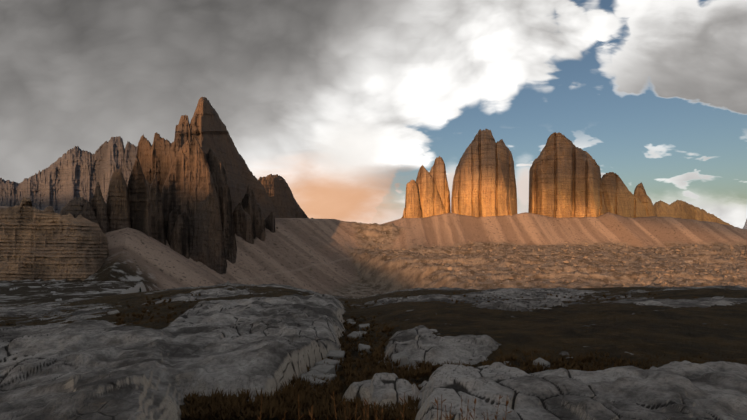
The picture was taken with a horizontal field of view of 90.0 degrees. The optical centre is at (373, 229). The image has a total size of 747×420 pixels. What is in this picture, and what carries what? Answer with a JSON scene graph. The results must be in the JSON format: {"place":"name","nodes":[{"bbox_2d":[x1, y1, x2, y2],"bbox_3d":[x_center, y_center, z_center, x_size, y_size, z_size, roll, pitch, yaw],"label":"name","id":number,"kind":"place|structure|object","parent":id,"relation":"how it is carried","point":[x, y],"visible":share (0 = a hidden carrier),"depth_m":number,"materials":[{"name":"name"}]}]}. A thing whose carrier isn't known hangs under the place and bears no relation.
{"place":"outdoors","nodes":[
{"label":"outdoors","id":0,"kind":"place"},
{"bbox_2d":[0,197,108,280],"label":"rock cliff","id":1,"kind":"structure","parent":0,"point":[47,243],"depth_m":578.74,"materials":[{"name":"brown stone"}]},
{"bbox_2d":[0,136,137,213],"bbox_3d":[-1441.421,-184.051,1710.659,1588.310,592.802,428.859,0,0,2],"label":"ridge","id":2,"kind":"structure","parent":0,"point":[59,184],"depth_m":1756.19,"materials":[{"name":"grey stone"}]},
{"bbox_2d":[0,283,746,419],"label":"rocky ground","id":3,"kind":"structure","parent":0,"point":[92,361],"depth_m":8.35,"materials":[{"name":"grey stone"}]},
{"bbox_2d":[16,310,656,389],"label":"loose blocks","id":4,"kind":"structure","parent":3,"relation":"on","point":[320,369],"depth_m":8.00,"materials":[{"name":"stone"}]},
{"bbox_2d":[0,292,746,419],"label":"grass tufts","id":5,"kind":"object","parent":3,"relation":"on","point":[217,405],"visible":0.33,"depth_m":6.28,"materials":[{"name":"brown plant"}]},
{"bbox_2d":[257,392,511,419],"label":"dry stalks","id":6,"kind":"object","parent":3,"relation":"on","point":[376,417],"visible":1,"depth_m":2.68,"materials":[{"name":"brown plant"}]},
{"bbox_2d":[0,206,746,303],"bbox_3d":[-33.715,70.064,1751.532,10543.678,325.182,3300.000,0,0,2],"label":"terrain","id":7,"kind":"structure","parent":0,"point":[135,261],"depth_m":1260.94,"materials":[{"name":"brown gravel"}]},
{"bbox_2d":[60,197,99,226],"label":"rock outcrop","id":8,"kind":"object","parent":7,"relation":"on","point":[75,207],"visible":0.23,"depth_m":721.41,"materials":[{"name":"brown stone"}]},
{"bbox_2d":[90,181,109,232],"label":"rock spire","id":9,"kind":"object","parent":7,"relation":"on","point":[98,204],"visible":0.29,"depth_m":735.36,"materials":[{"name":"brown stone"}]},
{"bbox_2d":[106,168,130,231],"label":"rock spire","id":10,"kind":"object","parent":7,"relation":"on","point":[117,204],"visible":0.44,"depth_m":754.83,"materials":[{"name":"brown stone"}]},
{"bbox_2d":[127,158,151,236],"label":"rock spire","id":11,"kind":"object","parent":7,"relation":"on","point":[139,201],"visible":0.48,"depth_m":780.34,"materials":[{"name":"brown stone"}]},
{"bbox_2d":[149,173,165,244],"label":"rock spire","id":12,"kind":"structure","parent":7,"relation":"on","point":[157,220],"depth_m":933.01,"materials":[{"name":"brown stone"}]},
{"bbox_2d":[167,207,178,244],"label":"rock buttress","id":13,"kind":"structure","parent":7,"relation":"on","point":[173,215],"depth_m":959.45,"materials":[{"name":"brown stone"}]},
{"bbox_2d":[161,147,197,261],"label":"rock buttress","id":14,"kind":"structure","parent":7,"relation":"on","point":[174,188],"depth_m":1001.18,"materials":[{"name":"brown stone"}]},
{"bbox_2d":[170,212,189,258],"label":"rock buttress","id":15,"kind":"structure","parent":7,"relation":"on","point":[179,242],"depth_m":936.42,"materials":[{"name":"brown stone"}]},
{"bbox_2d":[177,140,209,265],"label":"rock buttress","id":16,"kind":"structure","parent":7,"relation":"on","point":[203,254],"depth_m":959.21,"materials":[{"name":"brown stone"}]},
{"bbox_2d":[180,134,226,273],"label":"rock buttress","id":17,"kind":"structure","parent":7,"relation":"on","point":[199,179],"depth_m":994.11,"materials":[{"name":"brown stone"}]},
{"bbox_2d":[137,96,276,218],"bbox_3d":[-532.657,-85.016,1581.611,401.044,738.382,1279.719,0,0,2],"label":"mountain peak","id":18,"kind":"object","parent":7,"relation":"on","point":[206,126],"visible":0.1,"depth_m":1220.66,"materials":[{"name":"brown stone"}]},
{"bbox_2d":[212,172,222,231],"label":"rock buttress","id":19,"kind":"structure","parent":7,"relation":"on","point":[215,182],"depth_m":1059.36,"materials":[{"name":"brown stone"}]},
{"bbox_2d":[205,148,236,263],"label":"rock buttress","id":20,"kind":"structure","parent":7,"relation":"on","point":[215,164],"depth_m":1067.31,"materials":[{"name":"brown stone"}]},
{"bbox_2d":[230,192,236,252],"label":"rock buttress","id":21,"kind":"structure","parent":7,"relation":"on","point":[233,227],"depth_m":1099.35,"materials":[{"name":"brown stone"}]},
{"bbox_2d":[232,202,253,243],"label":"rock buttress","id":22,"kind":"structure","parent":7,"relation":"on","point":[242,223],"depth_m":1202.31,"materials":[{"name":"brown stone"}]},
{"bbox_2d":[241,193,255,238],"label":"rock buttress","id":23,"kind":"structure","parent":7,"relation":"on","point":[247,206],"depth_m":1256.87,"materials":[{"name":"brown stone"}]},
{"bbox_2d":[246,184,265,240],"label":"rock buttress","id":24,"kind":"structure","parent":7,"relation":"on","point":[260,233],"depth_m":1287.88,"materials":[{"name":"brown stone"}]},
{"bbox_2d":[257,203,264,231],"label":"rock buttress","id":25,"kind":"structure","parent":7,"relation":"on","point":[260,210],"depth_m":1314.62,"materials":[{"name":"brown stone"}]},
{"bbox_2d":[264,212,274,232],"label":"rock buttress","id":26,"kind":"structure","parent":7,"relation":"on","point":[269,220],"depth_m":1376.70,"materials":[{"name":"brown stone"}]},
{"bbox_2d":[258,174,308,217],"bbox_3d":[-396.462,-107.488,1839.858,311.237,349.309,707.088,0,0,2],"label":"peak","id":27,"kind":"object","parent":7,"relation":"on","point":[281,196],"visible":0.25,"depth_m":1853.12,"materials":[{"name":"brown stone"}]},
{"bbox_2d":[402,179,421,217],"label":"rock tower","id":28,"kind":"structure","parent":7,"relation":"on","point":[412,208],"depth_m":2156.78,"materials":[{"name":"brown stone"}]},
{"bbox_2d":[416,165,445,217],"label":"rock spire","id":29,"kind":"structure","parent":7,"relation":"on","point":[431,203],"depth_m":2199.87,"materials":[{"name":"brown stone"}]},
{"bbox_2d":[430,156,450,212],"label":"rock spire","id":30,"kind":"structure","parent":7,"relation":"on","point":[438,172],"depth_m":2245.72,"materials":[{"name":"brown stone"}]},
{"bbox_2d":[451,129,516,216],"bbox_3d":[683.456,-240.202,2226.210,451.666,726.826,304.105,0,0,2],"label":"rock tower","id":31,"kind":"structure","parent":7,"relation":"on","point":[484,182],"depth_m":2142.41,"materials":[{"name":"brown stone"}]},
{"bbox_2d":[262,218,746,297],"bbox_3d":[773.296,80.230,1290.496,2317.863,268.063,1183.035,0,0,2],"label":"boulders","id":32,"kind":"object","parent":7,"relation":"on","point":[477,277],"visible":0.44,"depth_m":1247.95,"materials":[{"name":"brown stone"}]},
{"bbox_2d":[528,132,604,217],"bbox_3d":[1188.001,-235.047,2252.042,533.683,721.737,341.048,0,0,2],"label":"rock tower","id":33,"kind":"structure","parent":7,"relation":"on","point":[565,181],"depth_m":2195.07,"materials":[{"name":"brown stone"}]},
{"bbox_2d":[601,172,646,217],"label":"tower","id":34,"kind":"structure","parent":7,"relation":"on","point":[620,198],"depth_m":2380.11,"materials":[{"name":"brown stone"}]},
{"bbox_2d":[634,182,657,216],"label":"tower","id":35,"kind":"structure","parent":7,"relation":"on","point":[642,196],"depth_m":2487.45,"materials":[{"name":"brown stone"}]},
{"bbox_2d":[0,0,746,228],"label":"sky","id":36,"kind":"structure","parent":0,"point":[344,101],"materials":[{"name":"grey"}]},
{"bbox_2d":[653,200,733,226],"bbox_3d":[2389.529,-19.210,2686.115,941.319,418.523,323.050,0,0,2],"label":"ridge","id":37,"kind":"structure","parent":0,"point":[679,209],"depth_m":2752.95,"materials":[{"name":"brown stone"}]}
]}

